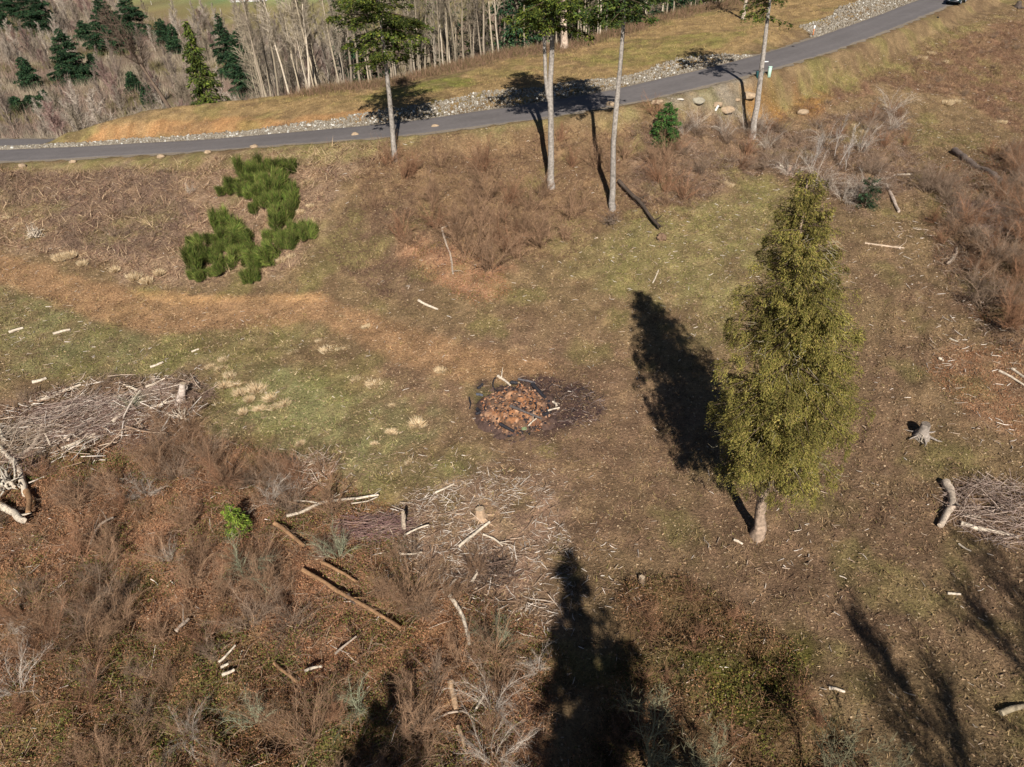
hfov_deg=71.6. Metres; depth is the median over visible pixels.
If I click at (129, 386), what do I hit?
stick
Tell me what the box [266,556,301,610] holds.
bare shrub
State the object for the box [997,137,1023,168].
russet bush
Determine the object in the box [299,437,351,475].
bare shrub
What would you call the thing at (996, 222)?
russet bush
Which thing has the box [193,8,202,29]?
bare tree
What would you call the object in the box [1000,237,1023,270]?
bare shrub
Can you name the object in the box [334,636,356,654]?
stick
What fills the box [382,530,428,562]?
purple shrub
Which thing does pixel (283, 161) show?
broom shrub
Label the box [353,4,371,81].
alder tree
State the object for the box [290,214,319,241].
broom shrub
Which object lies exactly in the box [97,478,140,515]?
russet bush
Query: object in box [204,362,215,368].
grass tuft
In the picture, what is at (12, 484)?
log
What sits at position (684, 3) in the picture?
fir tree
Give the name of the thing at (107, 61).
bare tree
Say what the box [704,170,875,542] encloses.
cedar tree
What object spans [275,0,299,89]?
alder tree
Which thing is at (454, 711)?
stick
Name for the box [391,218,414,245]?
bare shrub
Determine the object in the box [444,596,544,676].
bare shrub
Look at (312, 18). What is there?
alder tree
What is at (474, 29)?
alder tree
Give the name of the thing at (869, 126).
purple shrub
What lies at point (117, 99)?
bare tree
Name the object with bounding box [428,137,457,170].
bare shrub
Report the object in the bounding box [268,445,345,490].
shrub
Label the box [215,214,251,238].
broom shrub
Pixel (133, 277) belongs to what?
grass tuft
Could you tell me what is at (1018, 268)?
russet bush
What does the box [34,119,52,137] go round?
bare tree
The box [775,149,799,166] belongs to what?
purple shrub
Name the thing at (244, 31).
alder tree
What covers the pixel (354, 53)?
alder tree
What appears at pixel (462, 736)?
log
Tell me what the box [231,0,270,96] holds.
alder tree
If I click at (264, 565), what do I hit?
purple shrub
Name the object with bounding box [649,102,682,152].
fir sapling
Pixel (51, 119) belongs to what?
bare tree
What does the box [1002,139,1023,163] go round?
purple shrub
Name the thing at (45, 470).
russet bush
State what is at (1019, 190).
bare shrub
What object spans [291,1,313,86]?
alder tree
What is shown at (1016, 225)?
russet bush
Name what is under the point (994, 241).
russet bush
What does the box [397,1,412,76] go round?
alder tree
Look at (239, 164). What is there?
broom shrub
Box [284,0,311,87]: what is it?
alder tree
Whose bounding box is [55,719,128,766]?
bare shrub
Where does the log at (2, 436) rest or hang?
on the ground at (782, 80)
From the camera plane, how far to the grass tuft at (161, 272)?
63.06 m
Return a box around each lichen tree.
[608,681,683,766]
[674,713,736,766]
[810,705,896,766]
[866,732,916,766]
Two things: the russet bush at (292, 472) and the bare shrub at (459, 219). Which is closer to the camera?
the russet bush at (292, 472)
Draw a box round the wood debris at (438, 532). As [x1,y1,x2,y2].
[0,10,1023,766]
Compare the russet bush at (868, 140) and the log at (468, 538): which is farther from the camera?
the russet bush at (868, 140)
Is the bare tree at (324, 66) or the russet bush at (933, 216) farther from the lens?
the bare tree at (324, 66)
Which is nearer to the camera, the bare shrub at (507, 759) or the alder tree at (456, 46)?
the bare shrub at (507, 759)
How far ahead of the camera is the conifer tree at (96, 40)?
254.41 m
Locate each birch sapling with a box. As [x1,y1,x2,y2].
[810,135,821,166]
[813,134,823,165]
[834,113,850,155]
[840,122,860,163]
[845,139,854,169]
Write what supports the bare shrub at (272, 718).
on the ground at (782, 80)
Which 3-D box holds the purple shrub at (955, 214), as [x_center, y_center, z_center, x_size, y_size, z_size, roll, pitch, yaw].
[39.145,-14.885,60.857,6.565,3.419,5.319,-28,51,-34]
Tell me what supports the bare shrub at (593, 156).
on the ground at (782, 80)
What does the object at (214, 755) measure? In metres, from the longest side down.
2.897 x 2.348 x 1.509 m
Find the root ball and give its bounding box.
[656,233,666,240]
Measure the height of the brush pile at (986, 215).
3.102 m
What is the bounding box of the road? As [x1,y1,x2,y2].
[0,0,951,160]
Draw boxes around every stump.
[170,382,187,408]
[401,511,406,531]
[466,505,494,526]
[638,574,648,588]
[786,165,797,175]
[904,421,941,446]
[1014,1,1023,8]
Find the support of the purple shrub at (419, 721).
on the ground at (782, 80)
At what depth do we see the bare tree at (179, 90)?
174.55 m
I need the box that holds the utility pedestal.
[767,66,771,77]
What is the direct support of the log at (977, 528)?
on the ground at (782, 80)
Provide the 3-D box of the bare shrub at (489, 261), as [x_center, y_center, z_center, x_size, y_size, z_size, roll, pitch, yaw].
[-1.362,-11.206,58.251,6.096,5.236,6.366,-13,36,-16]
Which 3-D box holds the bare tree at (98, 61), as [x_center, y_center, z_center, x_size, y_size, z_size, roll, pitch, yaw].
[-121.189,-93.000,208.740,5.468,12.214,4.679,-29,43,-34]
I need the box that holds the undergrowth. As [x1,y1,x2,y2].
[0,0,1023,766]
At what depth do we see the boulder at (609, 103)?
72.64 m
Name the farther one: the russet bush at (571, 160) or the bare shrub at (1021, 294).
the russet bush at (571, 160)
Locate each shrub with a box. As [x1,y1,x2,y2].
[0,387,43,405]
[0,506,25,526]
[0,561,45,599]
[0,572,74,659]
[0,615,30,640]
[0,627,31,666]
[0,631,53,700]
[11,557,114,633]
[20,446,44,458]
[20,588,134,672]
[33,721,97,766]
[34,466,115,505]
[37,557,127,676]
[44,471,106,517]
[49,723,130,766]
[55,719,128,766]
[58,652,109,695]
[59,541,125,595]
[66,570,157,640]
[67,460,122,513]
[67,574,136,632]
[77,517,120,555]
[78,378,107,397]
[79,524,103,546]
[79,569,116,606]
[83,536,131,572]
[85,562,139,596]
[95,369,114,386]
[100,708,159,766]
[105,226,123,237]
[106,471,164,501]
[108,393,144,410]
[108,683,159,731]
[110,421,174,462]
[118,644,195,706]
[120,653,162,684]
[123,438,176,478]
[123,522,170,566]
[125,490,152,527]
[125,599,177,646]
[134,388,151,403]
[134,420,181,450]
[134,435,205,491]
[134,736,184,766]
[141,399,172,429]
[142,416,207,460]
[144,536,190,563]
[149,488,202,549]
[151,394,206,438]
[153,686,212,761]
[157,690,213,765]
[159,537,227,593]
[161,588,196,620]
[163,519,220,579]
[164,363,190,385]
[171,423,238,476]
[176,234,211,272]
[178,428,231,459]
[184,231,204,244]
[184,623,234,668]
[185,183,193,194]
[185,269,205,282]
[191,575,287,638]
[194,550,260,614]
[196,239,223,256]
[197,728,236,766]
[199,385,219,396]
[200,227,223,244]
[201,443,250,495]
[202,261,225,277]
[203,684,279,737]
[205,203,230,232]
[207,248,238,270]
[209,529,278,602]
[214,181,234,195]
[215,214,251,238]
[218,236,244,251]
[221,169,254,190]
[223,453,282,490]
[224,528,282,593]
[225,224,253,244]
[226,245,250,266]
[229,647,360,766]
[230,147,265,177]
[230,525,305,589]
[231,180,261,199]
[231,240,257,258]
[232,551,292,615]
[234,430,285,480]
[237,262,260,284]
[239,238,279,270]
[240,249,263,269]
[240,452,294,491]
[241,479,265,502]
[243,543,285,595]
[246,171,271,184]
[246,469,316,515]
[246,473,297,511]
[247,194,259,214]
[247,449,266,466]
[251,173,264,195]
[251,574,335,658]
[253,156,270,173]
[257,439,315,490]
[258,166,282,182]
[258,190,282,207]
[258,227,285,242]
[259,699,291,735]
[260,238,284,253]
[262,162,292,197]
[265,182,300,209]
[265,198,296,221]
[266,154,297,174]
[266,200,294,230]
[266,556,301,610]
[268,444,319,483]
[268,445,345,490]
[279,220,298,239]
[280,229,298,250]
[281,179,301,198]
[283,462,357,528]
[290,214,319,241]
[292,512,363,558]
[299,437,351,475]
[306,534,340,560]
[309,678,347,743]
[314,746,363,766]
[326,666,373,748]
[337,543,451,619]
[358,737,402,766]
[359,191,380,208]
[360,545,460,622]
[360,570,396,602]
[367,536,406,567]
[370,131,405,158]
[378,664,421,703]
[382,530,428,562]
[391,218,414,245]
[391,662,461,749]
[391,678,451,756]
[392,709,455,766]
[399,579,449,622]
[411,644,459,694]
[416,163,454,203]
[421,173,443,194]
[425,194,476,239]
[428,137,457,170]
[430,603,502,710]
[431,563,473,606]
[434,693,542,766]
[436,200,472,232]
[436,650,531,747]
[441,196,499,259]
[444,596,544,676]
[446,542,493,575]
[450,156,520,202]
[453,213,531,273]
[453,605,528,648]
[456,192,495,227]
[459,182,488,207]
[468,646,526,702]
[470,144,489,164]
[470,191,523,225]
[470,691,525,766]
[476,742,521,766]
[479,203,496,224]
[486,162,503,177]
[488,198,540,232]
[491,218,511,238]
[499,230,533,259]
[502,204,563,247]
[510,173,557,211]
[510,639,557,676]
[523,207,556,237]
[530,170,560,199]
[543,181,599,221]
[552,215,581,241]
[582,135,610,167]
[604,154,624,171]
[616,137,641,159]
[637,147,662,163]
[645,112,690,157]
[648,146,660,157]
[650,183,676,207]
[656,138,681,168]
[672,139,700,155]
[675,110,700,130]
[675,116,697,134]
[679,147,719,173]
[683,107,710,129]
[688,113,713,135]
[708,108,752,135]
[715,122,741,143]
[731,153,763,170]
[734,104,767,128]
[735,115,772,135]
[746,105,775,132]
[748,142,786,168]
[753,120,783,149]
[756,139,781,157]
[760,145,813,175]
[761,125,783,147]
[767,113,801,132]
[772,139,802,162]
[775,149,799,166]
[787,129,811,145]
[799,146,822,163]
[800,146,852,189]
[801,118,847,143]
[802,139,820,149]
[807,118,825,128]
[817,163,851,188]
[823,166,860,205]
[839,174,877,197]
[843,166,889,191]
[847,144,896,175]
[849,108,866,122]
[849,178,880,208]
[852,121,885,151]
[855,177,881,211]
[862,111,892,134]
[865,149,892,175]
[868,86,922,112]
[870,106,890,120]
[878,173,905,192]
[882,103,914,132]
[899,159,966,192]
[919,156,976,190]
[920,159,960,184]
[923,178,979,204]
[932,180,961,197]
[934,208,979,235]
[935,173,957,192]
[935,218,961,233]
[944,183,999,227]
[954,256,1023,308]
[958,229,984,250]
[959,89,970,96]
[960,185,1007,210]
[960,219,995,236]
[961,223,993,240]
[964,258,996,288]
[967,215,1023,261]
[971,190,1022,223]
[975,239,1014,271]
[980,161,1023,195]
[981,219,1005,234]
[983,169,1023,191]
[988,273,1022,305]
[989,259,1023,302]
[990,183,1023,219]
[992,138,1023,160]
[995,197,1020,218]
[998,138,1022,152]
[1000,146,1023,169]
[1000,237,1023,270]
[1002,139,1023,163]
[1003,207,1023,233]
[1004,245,1020,264]
[1006,229,1023,262]
[1009,134,1023,148]
[1009,179,1023,198]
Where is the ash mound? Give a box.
[473,384,559,442]
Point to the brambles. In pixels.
(790, 143)
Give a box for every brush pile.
[0,407,66,464]
[8,386,150,451]
[116,375,194,406]
[331,504,429,546]
[448,540,528,596]
[933,468,1023,554]
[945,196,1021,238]
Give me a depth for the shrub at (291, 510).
42.16 m
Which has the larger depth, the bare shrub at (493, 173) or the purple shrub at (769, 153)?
the purple shrub at (769, 153)
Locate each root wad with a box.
[0,456,20,496]
[23,222,45,239]
[167,406,191,423]
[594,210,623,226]
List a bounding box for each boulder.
[606,101,613,105]
[651,99,662,104]
[692,97,704,104]
[714,102,722,106]
[721,106,734,113]
[743,91,755,98]
[797,109,808,114]
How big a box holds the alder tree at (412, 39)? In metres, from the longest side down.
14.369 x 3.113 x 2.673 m
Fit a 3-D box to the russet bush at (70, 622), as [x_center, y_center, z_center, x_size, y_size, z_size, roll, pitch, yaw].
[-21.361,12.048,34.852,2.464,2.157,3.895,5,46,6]
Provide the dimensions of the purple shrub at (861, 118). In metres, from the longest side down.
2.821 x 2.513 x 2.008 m
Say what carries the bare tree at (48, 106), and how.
on the ground at (782, 80)
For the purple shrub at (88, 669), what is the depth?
33.73 m
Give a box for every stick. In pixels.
[8,327,23,333]
[38,384,101,449]
[53,329,70,334]
[89,509,113,544]
[119,381,151,396]
[150,361,163,367]
[218,645,235,662]
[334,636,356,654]
[351,496,377,503]
[399,551,421,554]
[404,524,428,534]
[417,299,437,309]
[433,710,494,731]
[435,483,453,492]
[440,224,463,273]
[474,683,489,711]
[483,533,512,545]
[497,368,510,385]
[864,239,906,248]
[947,591,960,594]
[998,370,1023,385]
[1011,368,1023,377]
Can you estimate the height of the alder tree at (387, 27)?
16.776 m
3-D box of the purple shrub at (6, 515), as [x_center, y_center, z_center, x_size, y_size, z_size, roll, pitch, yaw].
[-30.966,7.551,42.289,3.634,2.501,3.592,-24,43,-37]
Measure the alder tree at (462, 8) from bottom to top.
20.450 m
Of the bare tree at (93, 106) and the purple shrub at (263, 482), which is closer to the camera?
the purple shrub at (263, 482)
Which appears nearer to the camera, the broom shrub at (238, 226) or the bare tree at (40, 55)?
the broom shrub at (238, 226)
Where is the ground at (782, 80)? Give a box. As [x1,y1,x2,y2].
[0,0,1023,766]
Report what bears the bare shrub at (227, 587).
on the ground at (782, 80)
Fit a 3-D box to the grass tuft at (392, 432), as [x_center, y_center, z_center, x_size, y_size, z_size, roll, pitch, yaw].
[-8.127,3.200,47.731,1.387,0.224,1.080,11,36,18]
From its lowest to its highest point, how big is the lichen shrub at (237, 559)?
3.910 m
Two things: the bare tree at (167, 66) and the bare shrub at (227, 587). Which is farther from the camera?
the bare tree at (167, 66)
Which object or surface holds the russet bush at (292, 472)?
on the ground at (782, 80)
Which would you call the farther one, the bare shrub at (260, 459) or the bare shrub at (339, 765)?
the bare shrub at (260, 459)
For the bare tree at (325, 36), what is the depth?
227.63 m
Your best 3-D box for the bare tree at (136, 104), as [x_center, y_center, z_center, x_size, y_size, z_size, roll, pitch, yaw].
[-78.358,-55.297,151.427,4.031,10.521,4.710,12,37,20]
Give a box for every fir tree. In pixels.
[181,21,229,104]
[325,0,434,161]
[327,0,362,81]
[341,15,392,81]
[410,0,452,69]
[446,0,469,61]
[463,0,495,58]
[486,0,549,53]
[500,4,559,47]
[502,0,601,189]
[557,1,605,41]
[560,0,567,48]
[570,0,676,211]
[576,1,621,33]
[608,1,663,28]
[650,0,695,14]
[687,0,731,5]
[738,0,793,138]
[741,0,747,18]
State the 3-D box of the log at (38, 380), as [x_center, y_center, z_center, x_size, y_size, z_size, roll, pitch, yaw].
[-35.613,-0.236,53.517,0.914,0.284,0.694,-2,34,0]
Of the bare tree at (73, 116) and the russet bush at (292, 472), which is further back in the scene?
the bare tree at (73, 116)
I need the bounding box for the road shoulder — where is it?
[0,0,954,163]
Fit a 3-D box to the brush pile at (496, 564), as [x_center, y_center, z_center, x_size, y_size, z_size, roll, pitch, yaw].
[-1.517,9.984,38.814,5.034,1.490,4.396,-2,34,0]
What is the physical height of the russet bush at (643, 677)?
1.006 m
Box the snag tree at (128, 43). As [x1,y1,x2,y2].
[88,2,170,107]
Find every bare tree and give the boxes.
[0,27,12,57]
[0,32,18,67]
[0,41,12,68]
[0,84,10,116]
[0,90,28,137]
[0,123,8,136]
[2,18,22,56]
[7,24,16,39]
[16,20,34,61]
[18,28,31,52]
[21,115,41,136]
[26,26,42,53]
[26,36,39,66]
[31,96,54,137]
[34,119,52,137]
[35,22,49,52]
[35,48,46,65]
[36,37,53,75]
[36,91,61,137]
[36,122,52,137]
[39,99,67,134]
[43,84,63,119]
[45,94,66,129]
[47,12,59,34]
[48,116,68,134]
[50,0,62,19]
[52,13,69,33]
[53,0,65,27]
[57,87,77,127]
[58,98,75,132]
[59,90,80,115]
[60,74,84,124]
[60,102,90,130]
[62,10,72,34]
[63,78,92,129]
[64,0,77,14]
[68,9,80,23]
[68,36,85,63]
[69,1,81,26]
[74,0,84,15]
[83,0,91,12]
[83,4,90,22]
[84,87,115,123]
[85,87,106,125]
[89,67,109,112]
[90,46,107,79]
[92,111,110,123]
[93,60,109,88]
[103,71,124,95]
[104,38,123,85]
[104,55,113,77]
[110,86,128,112]
[111,83,125,113]
[129,58,148,84]
[132,99,142,113]
[133,24,152,68]
[139,72,159,109]
[140,0,147,13]
[140,48,150,69]
[144,70,158,96]
[145,24,157,48]
[149,75,167,108]
[159,47,179,91]
[167,52,177,76]
[167,76,188,105]
[168,0,180,38]
[169,13,178,34]
[169,77,194,104]
[176,64,191,87]
[178,34,186,48]
[182,57,196,99]
[185,1,201,47]
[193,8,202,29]
[196,1,208,32]
[196,12,208,33]
[200,3,211,26]
[200,34,210,54]
[206,31,215,48]
[207,21,216,39]
[211,9,225,45]
[213,66,227,100]
[256,57,273,96]
[272,12,280,41]
[276,35,282,53]
[297,54,310,87]
[309,40,320,72]
[312,22,321,63]
[315,47,328,77]
[320,49,330,82]
[321,17,331,49]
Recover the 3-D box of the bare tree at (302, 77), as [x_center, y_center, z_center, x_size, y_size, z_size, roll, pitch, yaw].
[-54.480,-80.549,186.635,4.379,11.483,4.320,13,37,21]
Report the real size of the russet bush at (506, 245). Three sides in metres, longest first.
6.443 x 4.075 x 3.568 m
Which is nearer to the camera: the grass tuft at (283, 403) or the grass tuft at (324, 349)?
the grass tuft at (283, 403)
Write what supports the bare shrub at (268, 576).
on the ground at (782, 80)
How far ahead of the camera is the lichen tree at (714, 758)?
27.36 m
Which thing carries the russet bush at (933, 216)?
on the ground at (782, 80)
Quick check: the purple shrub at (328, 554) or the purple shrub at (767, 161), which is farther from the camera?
the purple shrub at (767, 161)
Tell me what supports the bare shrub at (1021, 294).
on the ground at (782, 80)
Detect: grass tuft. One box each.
[50,252,68,261]
[60,250,77,258]
[75,258,88,265]
[107,266,120,272]
[123,270,141,280]
[138,275,152,284]
[152,269,166,275]
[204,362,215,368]
[214,379,231,389]
[222,370,236,379]
[229,381,241,387]
[230,387,246,396]
[236,406,249,415]
[242,394,255,402]
[243,381,270,394]
[248,404,268,411]
[259,389,281,402]
[265,403,283,410]
[274,256,286,262]
[277,396,291,407]
[286,252,295,258]
[294,437,305,446]
[305,203,313,207]
[319,344,340,353]
[361,324,370,328]
[364,377,382,388]
[384,427,398,434]
[404,415,430,428]
[432,365,445,373]
[942,99,954,105]
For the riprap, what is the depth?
81.44 m
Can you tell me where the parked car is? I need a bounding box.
[946,0,965,3]
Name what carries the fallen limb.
on the ground at (782, 80)
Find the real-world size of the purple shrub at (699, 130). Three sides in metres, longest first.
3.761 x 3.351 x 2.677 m
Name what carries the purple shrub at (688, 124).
on the ground at (782, 80)
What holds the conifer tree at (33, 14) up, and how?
on the ground at (782, 80)
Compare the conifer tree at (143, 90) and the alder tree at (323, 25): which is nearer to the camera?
the alder tree at (323, 25)
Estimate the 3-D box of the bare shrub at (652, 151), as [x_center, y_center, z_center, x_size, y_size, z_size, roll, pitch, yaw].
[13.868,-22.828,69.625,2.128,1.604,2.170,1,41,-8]
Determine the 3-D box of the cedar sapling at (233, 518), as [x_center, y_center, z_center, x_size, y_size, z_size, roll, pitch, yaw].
[-15.793,8.109,40.817,1.691,3.092,1.972,-2,34,0]
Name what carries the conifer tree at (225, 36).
on the ground at (782, 80)
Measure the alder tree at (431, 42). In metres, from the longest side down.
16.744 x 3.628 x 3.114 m
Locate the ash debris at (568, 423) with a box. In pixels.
[537,380,608,427]
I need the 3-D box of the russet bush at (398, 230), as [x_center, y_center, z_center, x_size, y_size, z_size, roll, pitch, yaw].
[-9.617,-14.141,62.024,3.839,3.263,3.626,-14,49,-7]
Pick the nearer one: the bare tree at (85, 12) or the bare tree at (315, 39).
the bare tree at (315, 39)
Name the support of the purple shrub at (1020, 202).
on the ground at (782, 80)
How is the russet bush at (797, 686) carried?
on the ground at (782, 80)
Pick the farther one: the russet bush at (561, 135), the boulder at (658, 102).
the boulder at (658, 102)
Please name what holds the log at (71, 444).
on the ground at (782, 80)
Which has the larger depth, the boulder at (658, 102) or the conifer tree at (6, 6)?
the conifer tree at (6, 6)
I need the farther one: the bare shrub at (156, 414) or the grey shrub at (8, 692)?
the bare shrub at (156, 414)
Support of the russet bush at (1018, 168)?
on the ground at (782, 80)
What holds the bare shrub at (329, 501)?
on the ground at (782, 80)
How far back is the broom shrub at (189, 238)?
65.22 m
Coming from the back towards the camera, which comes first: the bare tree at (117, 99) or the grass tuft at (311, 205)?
the bare tree at (117, 99)
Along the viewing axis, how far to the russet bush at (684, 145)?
70.18 m
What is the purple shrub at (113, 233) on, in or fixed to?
on the ground at (782, 80)
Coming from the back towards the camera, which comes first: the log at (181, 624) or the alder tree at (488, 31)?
the alder tree at (488, 31)
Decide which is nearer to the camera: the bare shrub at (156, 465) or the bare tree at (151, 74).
the bare shrub at (156, 465)
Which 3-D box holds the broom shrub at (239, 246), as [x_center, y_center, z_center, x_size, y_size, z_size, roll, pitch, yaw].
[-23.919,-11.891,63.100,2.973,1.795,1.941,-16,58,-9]
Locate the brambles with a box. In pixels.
[0,21,1023,766]
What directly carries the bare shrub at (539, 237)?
on the ground at (782, 80)
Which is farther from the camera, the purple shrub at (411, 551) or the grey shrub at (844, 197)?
the grey shrub at (844, 197)
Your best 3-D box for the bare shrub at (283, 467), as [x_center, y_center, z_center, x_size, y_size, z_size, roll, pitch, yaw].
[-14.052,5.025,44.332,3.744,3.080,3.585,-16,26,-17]
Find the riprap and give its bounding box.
[0,0,912,149]
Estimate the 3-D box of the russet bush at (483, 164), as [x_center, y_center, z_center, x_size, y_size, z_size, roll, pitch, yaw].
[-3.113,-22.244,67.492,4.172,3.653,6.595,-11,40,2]
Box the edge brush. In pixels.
[283,0,755,99]
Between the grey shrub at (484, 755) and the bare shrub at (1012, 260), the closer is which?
the grey shrub at (484, 755)
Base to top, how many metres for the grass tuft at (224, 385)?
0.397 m
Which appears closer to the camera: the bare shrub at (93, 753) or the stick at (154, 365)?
the bare shrub at (93, 753)
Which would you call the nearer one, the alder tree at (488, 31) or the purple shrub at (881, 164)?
the purple shrub at (881, 164)
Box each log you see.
[0,425,5,441]
[0,446,19,463]
[0,470,15,487]
[0,502,29,523]
[9,458,27,496]
[14,424,42,457]
[23,488,32,514]
[32,377,46,383]
[37,383,80,400]
[61,428,105,449]
[64,414,95,440]
[95,383,155,407]
[111,395,142,422]
[145,376,168,387]
[150,394,183,408]
[174,604,189,631]
[221,668,234,676]
[273,521,304,546]
[273,661,295,682]
[286,490,379,516]
[301,567,401,628]
[304,665,321,671]
[321,561,356,582]
[447,680,458,709]
[448,594,470,643]
[456,725,467,754]
[458,521,489,547]
[475,407,480,414]
[499,422,514,432]
[509,404,541,418]
[518,378,534,382]
[530,382,546,398]
[828,686,844,692]
[886,183,899,212]
[937,478,961,527]
[947,247,957,263]
[950,147,1002,182]
[960,521,1017,537]
[998,703,1023,715]
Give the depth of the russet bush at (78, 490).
43.36 m
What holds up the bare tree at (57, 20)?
on the ground at (782, 80)
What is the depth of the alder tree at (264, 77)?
100.98 m
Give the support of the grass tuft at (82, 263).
on the ground at (782, 80)
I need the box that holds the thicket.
[0,0,595,137]
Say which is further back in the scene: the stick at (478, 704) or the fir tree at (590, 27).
the fir tree at (590, 27)
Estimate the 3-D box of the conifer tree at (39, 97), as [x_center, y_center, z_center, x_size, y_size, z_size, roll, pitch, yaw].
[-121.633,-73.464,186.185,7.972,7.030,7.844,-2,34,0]
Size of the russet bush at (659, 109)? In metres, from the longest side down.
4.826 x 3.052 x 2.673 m
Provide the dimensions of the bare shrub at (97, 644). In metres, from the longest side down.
5.680 x 4.435 x 3.758 m
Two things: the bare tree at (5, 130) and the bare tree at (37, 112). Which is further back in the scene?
the bare tree at (37, 112)
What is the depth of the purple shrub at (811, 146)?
73.94 m
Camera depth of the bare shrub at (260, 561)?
38.30 m
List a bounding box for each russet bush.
[0,584,83,670]
[0,589,22,625]
[0,683,42,724]
[9,454,69,484]
[41,465,86,507]
[41,506,116,560]
[45,596,109,670]
[52,645,117,719]
[56,469,90,500]
[87,465,114,493]
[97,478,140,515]
[174,595,250,672]
[188,442,252,504]
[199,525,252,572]
[260,439,313,487]
[318,685,360,728]
[377,143,411,166]
[385,206,420,241]
[394,147,421,179]
[400,150,423,172]
[408,197,449,229]
[462,128,503,172]
[476,206,538,252]
[498,170,531,207]
[554,121,573,142]
[564,143,583,167]
[610,704,641,728]
[613,590,666,626]
[632,91,664,116]
[633,666,655,687]
[639,613,663,644]
[640,151,665,183]
[656,661,677,684]
[659,165,684,193]
[663,121,697,149]
[665,167,709,199]
[678,570,708,601]
[678,635,713,658]
[694,616,712,638]
[695,708,759,755]
[726,602,749,626]
[737,130,764,154]
[737,148,757,171]
[757,111,785,134]
[780,667,827,701]
[805,700,834,728]
[826,116,853,139]
[855,94,881,120]
[861,129,881,148]
[875,128,897,146]
[881,96,908,118]
[900,129,914,145]
[919,196,953,223]
[928,221,954,244]
[933,160,970,183]
[949,186,1003,229]
[960,197,1001,223]
[960,243,993,271]
[973,152,1007,171]
[978,136,1001,155]
[979,226,1007,250]
[983,170,1023,202]
[987,199,1017,229]
[991,294,1023,328]
[992,180,1023,217]
[993,258,1023,293]
[995,132,1023,161]
[996,281,1023,310]
[996,287,1023,316]
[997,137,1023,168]
[1002,151,1023,177]
[1003,212,1023,238]
[1003,298,1023,332]
[1010,213,1023,242]
[1013,253,1023,275]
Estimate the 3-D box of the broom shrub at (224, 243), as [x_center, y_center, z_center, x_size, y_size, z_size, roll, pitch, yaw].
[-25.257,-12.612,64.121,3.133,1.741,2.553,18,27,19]
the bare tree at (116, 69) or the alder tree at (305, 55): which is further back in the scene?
the bare tree at (116, 69)
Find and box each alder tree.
[225,0,266,96]
[230,0,266,95]
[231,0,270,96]
[231,7,260,97]
[232,1,260,96]
[236,0,270,96]
[243,0,272,95]
[248,0,289,94]
[250,10,272,96]
[254,0,279,95]
[256,31,275,96]
[258,46,277,95]
[263,19,282,94]
[273,25,284,94]
[274,8,305,88]
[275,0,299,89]
[275,0,317,85]
[276,0,299,90]
[276,2,305,90]
[278,34,293,94]
[281,0,307,86]
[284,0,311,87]
[285,51,296,93]
[287,46,302,85]
[288,17,308,88]
[291,0,315,89]
[291,0,325,86]
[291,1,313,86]
[291,5,315,85]
[296,0,322,84]
[306,2,327,83]
[307,0,339,81]
[309,2,337,85]
[319,0,346,80]
[325,0,344,81]
[328,0,346,81]
[333,9,361,77]
[334,2,351,84]
[339,2,360,80]
[341,15,355,76]
[343,3,356,83]
[345,11,369,80]
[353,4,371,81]
[358,3,371,79]
[364,3,379,79]
[371,0,394,77]
[380,0,393,75]
[385,0,398,75]
[389,1,408,74]
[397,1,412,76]
[398,2,414,70]
[398,2,421,69]
[399,0,418,72]
[404,0,426,72]
[406,1,414,71]
[407,0,424,70]
[412,3,432,63]
[413,0,429,67]
[416,0,434,68]
[422,0,437,65]
[428,0,442,65]
[429,0,443,64]
[430,0,440,63]
[433,0,453,53]
[434,0,453,62]
[434,1,453,57]
[435,0,455,62]
[440,2,458,60]
[441,0,456,58]
[442,1,459,61]
[444,0,468,60]
[445,0,460,60]
[456,0,466,58]
[458,1,471,58]
[462,0,474,56]
[463,0,481,55]
[463,0,491,58]
[464,0,486,55]
[469,0,489,56]
[470,0,487,56]
[473,0,486,54]
[481,0,493,51]
[481,9,492,52]
[484,0,495,53]
[489,0,506,50]
[491,0,505,49]
[498,0,505,48]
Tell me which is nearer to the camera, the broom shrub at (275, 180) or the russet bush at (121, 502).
the russet bush at (121, 502)
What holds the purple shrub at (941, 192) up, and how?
on the ground at (782, 80)
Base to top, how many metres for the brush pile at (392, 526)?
1.973 m
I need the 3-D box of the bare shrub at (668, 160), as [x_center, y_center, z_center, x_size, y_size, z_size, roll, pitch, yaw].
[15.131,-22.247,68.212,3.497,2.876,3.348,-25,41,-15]
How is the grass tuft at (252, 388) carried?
on the ground at (782, 80)
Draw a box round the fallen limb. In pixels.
[617,179,662,227]
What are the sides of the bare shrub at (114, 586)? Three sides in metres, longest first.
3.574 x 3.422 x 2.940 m
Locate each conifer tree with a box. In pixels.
[0,0,29,24]
[0,8,15,33]
[7,95,21,112]
[12,0,60,36]
[13,57,46,91]
[18,95,37,113]
[35,89,62,112]
[46,28,97,86]
[73,20,100,43]
[81,0,137,55]
[86,53,101,77]
[115,0,155,40]
[124,70,140,93]
[138,82,157,107]
[150,18,168,47]
[164,23,183,53]
[209,13,237,79]
[223,28,270,100]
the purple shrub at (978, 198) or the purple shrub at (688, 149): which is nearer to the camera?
the purple shrub at (978, 198)
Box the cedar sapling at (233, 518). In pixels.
[220,504,252,540]
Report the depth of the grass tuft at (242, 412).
49.92 m
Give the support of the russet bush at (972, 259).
on the ground at (782, 80)
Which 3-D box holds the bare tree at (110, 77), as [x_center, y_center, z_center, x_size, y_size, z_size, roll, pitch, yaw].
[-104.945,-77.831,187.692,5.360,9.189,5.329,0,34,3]
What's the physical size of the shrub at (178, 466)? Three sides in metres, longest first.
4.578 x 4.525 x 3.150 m
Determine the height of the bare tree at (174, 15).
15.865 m
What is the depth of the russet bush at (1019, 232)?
59.10 m
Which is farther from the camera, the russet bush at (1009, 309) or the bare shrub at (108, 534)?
the russet bush at (1009, 309)

